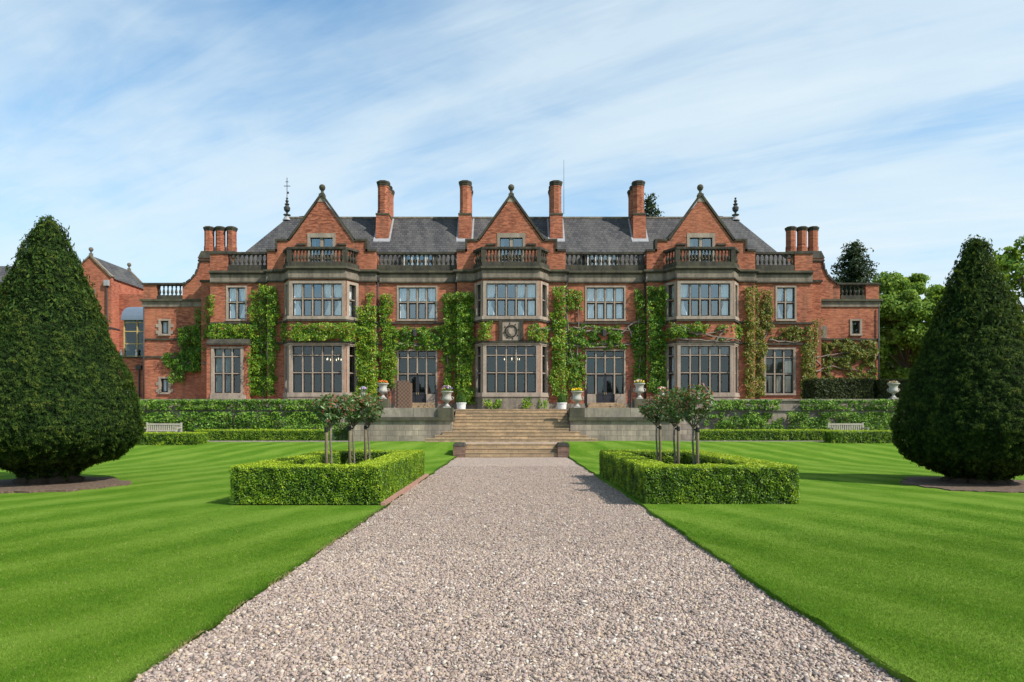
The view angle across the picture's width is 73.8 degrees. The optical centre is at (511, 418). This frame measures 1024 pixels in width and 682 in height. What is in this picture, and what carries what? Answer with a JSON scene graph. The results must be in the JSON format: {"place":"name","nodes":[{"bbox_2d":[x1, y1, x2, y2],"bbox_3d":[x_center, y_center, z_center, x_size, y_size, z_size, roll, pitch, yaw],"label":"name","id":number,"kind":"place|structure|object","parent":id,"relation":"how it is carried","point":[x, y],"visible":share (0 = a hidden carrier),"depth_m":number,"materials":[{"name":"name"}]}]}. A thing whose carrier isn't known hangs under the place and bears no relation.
{"place":"outdoors","nodes":[
{"label":"outdoors","id":0,"kind":"place"},
{"bbox_2d":[0,441,455,681],"bbox_3d":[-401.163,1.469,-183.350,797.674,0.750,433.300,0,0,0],"label":"lawn","id":1,"kind":"structure","parent":0,"point":[193,477],"depth_m":10.59,"materials":[{"name":"green plant"}]},
{"bbox_2d":[0,477,131,493],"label":"soil bed","id":2,"kind":"object","parent":1,"relation":"on","point":[10,486],"visible":0.69,"depth_m":16.30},
{"bbox_2d":[0,214,146,483],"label":"clipped yew","id":3,"kind":"object","parent":2,"relation":"on","point":[68,413],"visible":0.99,"depth_m":16.39,"materials":[{"name":"green plant"}]},
{"bbox_2d":[146,423,181,431],"bbox_3d":[-16.691,0.640,32.570,1.720,0.900,0.580,0,0,0],"label":"garden bench","id":4,"kind":"object","parent":1,"relation":"on","point":[177,426],"visible":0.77,"depth_m":32.80,"materials":[{"name":"white wood"}]},
{"bbox_2d":[134,431,208,444],"bbox_3d":[-15.224,0.995,30.569,2.890,0.870,1.321,0,0,0],"label":"hedge","id":5,"kind":"object","parent":1,"relation":"on","point":[173,438],"visible":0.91,"depth_m":30.06,"materials":[{"name":"green plant"}]},
{"bbox_2d":[194,429,332,440],"bbox_3d":[-11.874,0.890,32.777,6.441,0.819,0.907,0,0,0],"label":"hedge","id":6,"kind":"object","parent":1,"relation":"on","point":[266,435],"visible":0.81,"depth_m":32.42,"materials":[{"name":"green plant"}]},
{"bbox_2d":[208,441,347,441],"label":"kerb","id":7,"kind":"structure","parent":1,"relation":"on","point":[276,441],"depth_m":32.05,"materials":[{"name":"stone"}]},
{"bbox_2d":[229,449,425,504],"bbox_3d":[-3.915,1.248,16.288,2.965,0.804,6.827,0,0,0],"label":"box hedge","id":8,"kind":"object","parent":1,"relation":"on","point":[314,478],"visible":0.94,"depth_m":12.99,"materials":[{"name":"green plant"}]},
{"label":"soil bed","id":9,"kind":"structure","parent":1,"relation":"on","visible":0},
{"bbox_2d":[324,426,329,463],"bbox_3d":[-3.925,0.885,14.584,0.136,1.470,0.084,0,0,-35],"label":"tree stake","id":10,"kind":"object","parent":9,"relation":"on","point":[326,429],"visible":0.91,"depth_m":14.54,"materials":[{"name":"beige wood"}]},
{"bbox_2d":[311,393,354,463],"bbox_3d":[-3.811,0.526,14.570,0.912,2.149,0.964,0,0,0],"label":"standard tree","id":11,"kind":"object","parent":9,"relation":"on","point":[324,409],"visible":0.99,"depth_m":14.51,"materials":[{"name":"green plant"}]},
{"bbox_2d":[348,425,352,463],"bbox_3d":[-3.925,0.885,16.684,0.136,1.470,0.084,0,0,-35],"label":"tree stake","id":12,"kind":"object","parent":9,"relation":"on","point":[350,428],"visible":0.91,"depth_m":16.64,"materials":[{"name":"beige wood"}]},
{"bbox_2d":[333,392,378,463],"bbox_3d":[-3.791,0.466,16.736,1.145,2.269,1.173,0,0,0],"label":"standard tree","id":13,"kind":"object","parent":9,"relation":"on","point":[363,405],"visible":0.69,"depth_m":16.61,"materials":[{"name":"green plant"}]},
{"bbox_2d":[353,393,385,459],"bbox_3d":[-3.848,0.447,18.576,0.996,2.308,1.014,0,0,0],"label":"standard tree","id":14,"kind":"object","parent":9,"relation":"on","point":[372,418],"visible":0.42,"depth_m":18.41,"materials":[{"name":"green plant"}]},
{"bbox_2d":[139,180,882,409],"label":"country house","id":15,"kind":"structure","parent":0,"point":[510,263],"depth_m":49.96,"materials":[{"name":"red brick"}]},
{"bbox_2d":[156,319,172,335],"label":"window","id":16,"kind":"structure","parent":15,"relation":"in","point":[164,326],"depth_m":51.96,"materials":[{"name":"stone"}]},
{"bbox_2d":[156,377,172,393],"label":"window","id":17,"kind":"structure","parent":15,"relation":"in","point":[164,387],"depth_m":51.96,"materials":[{"name":"stone"}]},
{"bbox_2d":[160,307,208,385],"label":"ivy","id":18,"kind":"object","parent":15,"relation":"attached to","point":[193,358],"visible":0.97,"depth_m":51.66,"materials":[{"name":"green plant"}]},
{"bbox_2d":[210,347,242,394],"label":"window","id":19,"kind":"structure","parent":15,"relation":"in","point":[226,362],"depth_m":49.53,"materials":[{"name":"stone"}]},
{"bbox_2d":[203,294,252,338],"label":"ivy","id":20,"kind":"object","parent":15,"relation":"attached to","point":[230,328],"visible":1,"depth_m":49.70,"materials":[{"name":"green plant"}]},
{"bbox_2d":[225,286,246,320],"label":"window","id":21,"kind":"structure","parent":15,"relation":"in","point":[236,296],"depth_m":50.12,"materials":[{"name":"glass"}]},
{"bbox_2d":[246,283,280,396],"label":"ivy","id":22,"kind":"object","parent":15,"relation":"attached to","point":[261,380],"visible":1,"depth_m":49.50,"materials":[{"name":"green plant"}]},
{"bbox_2d":[280,322,357,342],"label":"ivy","id":23,"kind":"object","parent":15,"relation":"attached to","point":[328,333],"visible":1,"depth_m":48.15,"materials":[{"name":"green plant"}]},
{"bbox_2d":[283,343,358,396],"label":"bay window","id":24,"kind":"structure","parent":15,"relation":"in","point":[308,372],"depth_m":48.69,"materials":[{"name":"stone"}]},
{"bbox_2d":[296,233,345,261],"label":"window","id":25,"kind":"structure","parent":15,"relation":"in","point":[313,239],"depth_m":49.66,"materials":[{"name":"stone"}]},
{"bbox_2d":[283,281,359,320],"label":"bay window","id":26,"kind":"structure","parent":15,"relation":"in","point":[301,301],"depth_m":48.70,"materials":[{"name":"glass"}]},
{"bbox_2d":[355,292,379,398],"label":"ivy","id":27,"kind":"object","parent":15,"relation":"attached to","point":[367,328],"visible":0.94,"depth_m":49.17,"materials":[{"name":"green plant"}]},
{"bbox_2d":[378,293,399,398],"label":"ivy","id":28,"kind":"object","parent":15,"relation":"attached to","point":[390,378],"visible":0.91,"depth_m":49.65,"materials":[{"name":"green plant"}]},
{"bbox_2d":[397,286,436,320],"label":"window","id":29,"kind":"structure","parent":15,"relation":"in","point":[414,303],"depth_m":50.16,"materials":[{"name":"stone"}]},
{"bbox_2d":[393,325,443,350],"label":"ivy","id":30,"kind":"object","parent":15,"relation":"attached to","point":[422,338],"visible":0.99,"depth_m":49.79,"materials":[{"name":"green plant"}]},
{"bbox_2d":[417,375,425,402],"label":"door","id":31,"kind":"structure","parent":15,"relation":"in","point":[421,397],"depth_m":50.14,"materials":[{"name":"grey wood"}]},
{"bbox_2d":[440,291,476,404],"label":"ivy","id":32,"kind":"object","parent":15,"relation":"attached to","point":[451,350],"visible":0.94,"depth_m":49.34,"materials":[{"name":"green plant"}]},
{"bbox_2d":[477,320,492,340],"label":"ivy","id":33,"kind":"object","parent":15,"relation":"attached to","point":[486,327],"visible":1,"depth_m":48.19,"materials":[{"name":"green plant"}]},
{"bbox_2d":[486,233,535,261],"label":"window","id":34,"kind":"structure","parent":15,"relation":"in","point":[503,239],"depth_m":49.66,"materials":[{"name":"stone"}]},
{"bbox_2d":[473,343,549,396],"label":"bay window","id":35,"kind":"structure","parent":15,"relation":"in","point":[493,376],"depth_m":49.17,"materials":[{"name":"stone"}]},
{"bbox_2d":[473,281,549,320],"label":"bay window","id":36,"kind":"structure","parent":15,"relation":"in","point":[492,301],"depth_m":48.88,"materials":[{"name":"stone"}]},
{"bbox_2d":[527,285,587,397],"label":"ivy","id":37,"kind":"object","parent":15,"relation":"attached to","point":[576,357],"visible":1,"depth_m":49.42,"materials":[{"name":"green plant"}]},
{"bbox_2d":[596,375,604,402],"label":"door","id":38,"kind":"structure","parent":15,"relation":"in","point":[600,397],"depth_m":50.14,"materials":[{"name":"grey wood"}]},
{"bbox_2d":[585,286,625,320],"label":"window","id":39,"kind":"structure","parent":15,"relation":"in","point":[602,303],"depth_m":50.14,"materials":[{"name":"stone"}]},
{"bbox_2d":[605,375,613,402],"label":"door","id":40,"kind":"structure","parent":15,"relation":"in","point":[609,397],"depth_m":50.14,"materials":[{"name":"grey wood"}]},
{"bbox_2d":[567,318,667,350],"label":"ivy","id":41,"kind":"object","parent":15,"relation":"attached to","point":[617,332],"visible":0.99,"depth_m":49.83,"materials":[{"name":"green plant"}]},
{"bbox_2d":[631,285,668,396],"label":"ivy","id":42,"kind":"object","parent":15,"relation":"attached to","point":[653,342],"visible":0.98,"depth_m":49.31,"materials":[{"name":"green plant"}]},
{"bbox_2d":[676,233,725,261],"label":"window","id":43,"kind":"structure","parent":15,"relation":"in","point":[693,239],"depth_m":49.66,"materials":[{"name":"stone"}]},
{"bbox_2d":[665,343,739,396],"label":"bay window","id":44,"kind":"structure","parent":15,"relation":"in","point":[714,365],"depth_m":48.80,"materials":[{"name":"stone"}]},
{"bbox_2d":[665,281,739,320],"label":"bay window","id":45,"kind":"structure","parent":15,"relation":"in","point":[685,301],"depth_m":48.69,"materials":[{"name":"stone"}]},
{"bbox_2d":[664,321,743,343],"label":"ivy","id":46,"kind":"object","parent":15,"relation":"attached to","point":[683,330],"visible":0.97,"depth_m":48.33,"materials":[{"name":"green plant"}]},
{"bbox_2d":[742,285,776,398],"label":"ivy","id":47,"kind":"object","parent":15,"relation":"attached to","point":[757,389],"visible":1,"depth_m":49.55,"materials":[{"name":"green plant"}]},
{"bbox_2d":[764,348,795,394],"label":"window","id":48,"kind":"structure","parent":15,"relation":"in","point":[780,374],"depth_m":50.14,"materials":[{"name":"stone"}]},
{"bbox_2d":[775,286,796,320],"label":"window","id":49,"kind":"structure","parent":15,"relation":"in","point":[785,296],"depth_m":50.12,"materials":[{"name":"stone"}]},
{"bbox_2d":[768,319,879,397],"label":"ivy","id":50,"kind":"object","parent":15,"relation":"attached to","point":[854,351],"visible":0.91,"depth_m":51.73,"materials":[{"name":"green plant"}]},
{"bbox_2d":[850,319,862,335],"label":"window","id":51,"kind":"structure","parent":15,"relation":"in","point":[855,324],"depth_m":52.03,"materials":[{"name":"stone"}]},
{"bbox_2d":[465,442,556,447],"bbox_3d":[0.000,1.226,31.300,4.660,0.248,2.600,0,0,0],"label":"gravel landing","id":52,"kind":"object","parent":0,"point":[512,442],"visible":0.14,"depth_m":31.43,"materials":[{"name":"beige gravel"}]},
{"bbox_2d":[425,409,597,441],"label":"stone steps","id":53,"kind":"structure","parent":52,"relation":"on","point":[511,425],"depth_m":33.39,"materials":[{"name":"stone"}]},
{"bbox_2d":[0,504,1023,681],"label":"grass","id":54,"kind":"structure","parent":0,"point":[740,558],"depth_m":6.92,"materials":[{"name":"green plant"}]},
{"bbox_2d":[0,0,1023,321],"label":"sky","id":55,"kind":"structure","parent":0,"point":[895,127],"materials":[{"name":"blue"}]},
{"bbox_2d":[133,457,900,681],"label":"gravel path","id":56,"kind":"structure","parent":0,"point":[531,462],"depth_m":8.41,"materials":[{"name":"beige gravel"}]},
{"bbox_2d":[381,474,428,505],"bbox_3d":[-2.425,1.645,16.300,0.090,0.110,6.800,0,0,0],"label":"edging","id":57,"kind":"object","parent":56,"relation":"on","point":[400,492],"visible":0.79,"depth_m":15.15,"materials":[{"name":"stone"}]},
{"bbox_2d":[587,403,628,407],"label":"door steps","id":58,"kind":"structure","parent":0,"point":[606,405],"depth_m":49.10,"materials":[{"name":"stone"}]},
{"bbox_2d":[567,441,1023,681],"bbox_3d":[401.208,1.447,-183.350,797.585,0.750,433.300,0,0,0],"label":"lawn","id":59,"kind":"structure","parent":0,"point":[850,475],"depth_m":10.55,"materials":[{"name":"green plant"}]},
{"bbox_2d":[599,449,800,503],"bbox_3d":[3.997,1.252,16.297,3.053,0.795,6.835,0,0,0],"label":"box hedge","id":60,"kind":"object","parent":59,"relation":"on","point":[646,477],"visible":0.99,"depth_m":12.99,"materials":[{"name":"green plant"}]},
{"bbox_2d":[694,429,834,440],"bbox_3d":[12.267,0.890,32.773,6.804,0.820,0.908,0,0,0],"label":"hedge","id":61,"kind":"object","parent":59,"relation":"on","point":[761,435],"visible":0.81,"depth_m":32.42,"materials":[{"name":"green plant"}]},
{"bbox_2d":[827,423,868,429],"bbox_3d":[16.080,0.640,32.570,1.720,0.900,0.580,0,0,0],"label":"garden bench","id":62,"kind":"object","parent":59,"relation":"on","point":[851,426],"visible":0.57,"depth_m":32.81,"materials":[{"name":"wood"}]},
{"bbox_2d":[822,429,902,443],"bbox_3d":[16.002,0.914,31.080,3.305,0.871,1.105,0,0,0],"label":"hedge","id":63,"kind":"object","parent":59,"relation":"on","point":[856,436],"visible":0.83,"depth_m":30.64,"materials":[{"name":"green plant"}]},
{"bbox_2d":[900,476,1023,492],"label":"soil bed","id":64,"kind":"object","parent":59,"relation":"on","point":[1015,486],"visible":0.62,"depth_m":16.30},
{"bbox_2d":[889,234,1023,483],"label":"clipped yew","id":65,"kind":"object","parent":64,"relation":"on","point":[959,409],"visible":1,"depth_m":16.48,"materials":[{"name":"green plant"}]},
{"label":"soil bed","id":66,"kind":"structure","parent":59,"relation":"on","visible":0},
{"bbox_2d":[637,395,671,459],"bbox_3d":[3.870,0.485,18.463,1.083,2.232,1.008,0,0,-45],"label":"standard tree","id":67,"kind":"object","parent":66,"relation":"on","point":[655,420],"visible":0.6,"depth_m":18.38,"materials":[{"name":"green plant"}]},
{"bbox_2d":[649,389,685,467],"bbox_3d":[3.913,0.439,16.317,1.127,2.325,1.105,0,0,0],"label":"standard tree","id":68,"kind":"object","parent":66,"relation":"on","point":[674,421],"visible":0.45,"depth_m":16.38,"materials":[{"name":"green plant"}]},
{"bbox_2d":[675,425,679,463],"bbox_3d":[3.985,0.885,16.384,0.136,1.470,0.084,0,0,35],"label":"tree stake","id":69,"kind":"object","parent":66,"relation":"on","point":[677,428],"visible":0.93,"depth_m":16.34,"materials":[{"name":"beige wood"}]},
{"bbox_2d":[665,383,714,464],"bbox_3d":[3.842,0.418,14.695,1.041,2.366,1.121,0,0,0],"label":"standard tree","id":70,"kind":"object","parent":66,"relation":"on","point":[688,409],"visible":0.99,"depth_m":14.64,"materials":[{"name":"green plant"}]},
{"bbox_2d":[693,426,699,463],"bbox_3d":[3.985,0.885,14.684,0.136,1.470,0.084,0,0,35],"label":"tree stake","id":71,"kind":"object","parent":66,"relation":"on","point":[697,429],"visible":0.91,"depth_m":14.64,"materials":[{"name":"beige wood"}]},
{"bbox_3d":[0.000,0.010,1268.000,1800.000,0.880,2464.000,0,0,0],"label":"upper ground","id":72,"kind":"structure","parent":0,"visible":0},
{"bbox_2d":[81,247,142,370],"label":"brick annexe","id":73,"kind":"structure","parent":72,"relation":"on","point":[118,289],"depth_m":60.74,"materials":[{"name":"brick"}]},
{"bbox_2d":[130,399,389,440],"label":"garden wall","id":74,"kind":"structure","parent":72,"relation":"on","point":[386,402],"depth_m":35.00,"materials":[{"name":"stone"}]},
{"bbox_2d":[139,399,171,411],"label":"espalier shrub","id":75,"kind":"object","parent":74,"relation":"attached to","point":[149,404],"visible":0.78,"depth_m":34.75,"materials":[{"name":"green plant"}]},
{"bbox_2d":[141,411,178,431],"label":"espalier shrub","id":76,"kind":"object","parent":74,"relation":"attached to","point":[156,415],"visible":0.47,"depth_m":34.76,"materials":[{"name":"green plant"}]},
{"bbox_2d":[171,399,231,411],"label":"espalier shrub","id":77,"kind":"object","parent":74,"relation":"attached to","point":[201,403],"visible":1,"depth_m":34.80,"materials":[{"name":"green plant"}]},
{"bbox_2d":[178,411,233,431],"bbox_3d":[-15.548,0.167,34.714,2.802,1.132,0.484,0,0,0],"label":"espalier shrub","id":78,"kind":"object","parent":74,"relation":"attached to","point":[219,416],"visible":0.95,"depth_m":34.72,"materials":[{"name":"green plant"}]},
{"bbox_2d":[231,399,280,410],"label":"espalier shrub","id":79,"kind":"object","parent":74,"relation":"attached to","point":[247,403],"visible":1,"depth_m":34.83,"materials":[{"name":"green plant"}]},
{"bbox_2d":[234,411,281,430],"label":"espalier shrub","id":80,"kind":"object","parent":74,"relation":"attached to","point":[243,417],"visible":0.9,"depth_m":34.76,"materials":[{"name":"green plant"}]},
{"bbox_2d":[281,399,326,411],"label":"espalier shrub","id":81,"kind":"object","parent":74,"relation":"attached to","point":[289,405],"visible":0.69,"depth_m":34.75,"materials":[{"name":"green plant"}]},
{"bbox_2d":[280,411,331,429],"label":"espalier shrub","id":82,"kind":"object","parent":74,"relation":"attached to","point":[306,418],"visible":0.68,"depth_m":34.78,"materials":[{"name":"green plant"}]},
{"bbox_2d":[332,422,350,440],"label":"espalier shrub","id":83,"kind":"object","parent":74,"relation":"attached to","point":[340,430],"visible":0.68,"depth_m":34.80,"materials":[{"name":"green plant"}]},
{"bbox_2d":[351,408,455,440],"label":"terrace wall","id":84,"kind":"structure","parent":72,"relation":"on","point":[407,424],"depth_m":33.00,"materials":[{"name":"stone"}]},
{"bbox_2d":[440,391,453,407],"bbox_3d":[-3.137,-0.931,33.320,0.596,0.811,0.605,0,0,30],"label":"garden urn","id":85,"kind":"object","parent":84,"relation":"on","point":[446,398],"visible":1,"depth_m":33.15,"materials":[{"name":"stone"}]},
{"bbox_2d":[567,408,672,440],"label":"terrace wall","id":86,"kind":"structure","parent":72,"relation":"on","point":[614,424],"depth_m":33.00,"materials":[{"name":"stone"}]},
{"bbox_2d":[570,391,583,407],"bbox_3d":[3.212,-0.931,33.320,0.596,0.811,0.605,0,0,-30],"label":"garden urn","id":87,"kind":"object","parent":86,"relation":"on","point":[576,398],"visible":1,"depth_m":33.15,"materials":[{"name":"stone"}]},
{"bbox_2d":[644,193,663,216],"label":"conifer","id":88,"kind":"object","parent":72,"relation":"on","point":[650,206],"visible":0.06,"depth_m":77.60,"materials":[{"name":"green plant"}]},
{"bbox_2d":[632,399,902,440],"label":"garden wall","id":89,"kind":"structure","parent":72,"relation":"on","point":[787,405],"depth_m":35.00,"materials":[{"name":"stone"}]},
{"bbox_2d":[703,412,740,429],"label":"espalier shrub","id":90,"kind":"object","parent":89,"relation":"attached to","point":[725,425],"visible":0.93,"depth_m":34.75,"materials":[{"name":"green plant"}]},
{"bbox_2d":[711,399,749,411],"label":"espalier shrub","id":91,"kind":"object","parent":89,"relation":"attached to","point":[728,404],"visible":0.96,"depth_m":34.79,"materials":[{"name":"green plant"}]},
{"bbox_2d":[739,411,783,429],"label":"espalier shrub","id":92,"kind":"object","parent":89,"relation":"attached to","point":[762,422],"visible":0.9,"depth_m":34.77,"materials":[{"name":"green plant"}]},
{"bbox_2d":[749,399,781,411],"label":"espalier shrub","id":93,"kind":"object","parent":89,"relation":"attached to","point":[774,402],"visible":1,"depth_m":34.74,"materials":[{"name":"green plant"}]},
{"bbox_2d":[785,411,834,429],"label":"espalier shrub","id":94,"kind":"object","parent":89,"relation":"attached to","point":[826,416],"visible":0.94,"depth_m":34.75,"materials":[{"name":"green plant"}]},
{"bbox_2d":[800,399,846,411],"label":"espalier shrub","id":95,"kind":"object","parent":89,"relation":"attached to","point":[830,404],"visible":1,"depth_m":34.76,"materials":[{"name":"green plant"}]},
{"bbox_2d":[834,411,895,430],"bbox_3d":[18.146,0.168,34.754,3.382,1.130,0.470,0,0,0],"label":"espalier shrub","id":96,"kind":"object","parent":89,"relation":"attached to","point":[860,418],"visible":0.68,"depth_m":34.78,"materials":[{"name":"green plant"}]},
{"bbox_2d":[846,398,898,411],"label":"espalier shrub","id":97,"kind":"object","parent":89,"relation":"attached to","point":[873,403],"visible":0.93,"depth_m":34.81,"materials":[{"name":"green plant"}]},
{"bbox_2d":[887,383,899,398],"bbox_3d":[19.741,-1.416,35.250,0.596,0.811,0.605,0,0,-30],"label":"garden urn","id":98,"kind":"object","parent":89,"relation":"on","point":[893,388],"visible":1,"depth_m":35.10,"materials":[{"name":"stone"}]},
{"bbox_2d":[830,239,888,329],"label":"conifer","id":99,"kind":"object","parent":72,"relation":"on","point":[857,269],"visible":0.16,"depth_m":75.19,"materials":[{"name":"green plant"}]},
{"bbox_2d":[870,271,945,378],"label":"leafy tree","id":100,"kind":"object","parent":72,"relation":"on","point":[905,310],"visible":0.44,"depth_m":60.06,"materials":[{"name":"green plant"}]},
{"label":"terrace","id":101,"kind":"structure","parent":0,"visible":0},
{"bbox_2d":[121,307,142,398],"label":"glazed link","id":102,"kind":"object","parent":101,"relation":"on","point":[132,318],"visible":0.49,"depth_m":55.10,"materials":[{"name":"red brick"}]},
{"bbox_2d":[124,320,142,356],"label":"window frame","id":103,"kind":"structure","parent":102,"relation":"in","point":[137,322],"depth_m":55.10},
{"bbox_2d":[395,380,411,407],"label":"wicker stack","id":104,"kind":"object","parent":101,"relation":"on","point":[403,393],"visible":0.79,"depth_m":45.00,"materials":[{"name":"brown wicker"}]},
{"bbox_2d":[801,377,873,398],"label":"yew hedge","id":105,"kind":"object","parent":101,"relation":"on","point":[838,388],"visible":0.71,"depth_m":44.52,"materials":[{"name":"green plant"}]},
{"bbox_2d":[872,378,907,398],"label":"yew hedge","id":106,"kind":"object","parent":101,"relation":"on","point":[880,386],"visible":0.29,"depth_m":44.82,"materials":[{"name":"green plant"}]},
{"bbox_2d":[992,236,1023,333],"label":"leafy tree","id":107,"kind":"object","parent":101,"relation":"on","point":[1011,258],"visible":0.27,"depth_m":41.72,"materials":[{"name":"green plant"}]},
{"bbox_3d":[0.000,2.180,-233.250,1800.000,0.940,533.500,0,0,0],"label":"ground","id":108,"kind":"structure","parent":0,"visible":0},
{"bbox_2d":[453,442,465,457],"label":"brick pier","id":109,"kind":"structure","parent":108,"relation":"on","point":[459,449],"depth_m":29.20,"materials":[{"name":"brick"}]},
{"bbox_2d":[465,443,556,457],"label":"steps","id":110,"kind":"structure","parent":108,"relation":"on","point":[490,450],"depth_m":29.60,"materials":[{"name":"stone"}]},
{"bbox_2d":[556,442,569,457],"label":"brick pier","id":111,"kind":"structure","parent":108,"relation":"on","point":[562,449],"depth_m":29.20,"materials":[{"name":"brick"}]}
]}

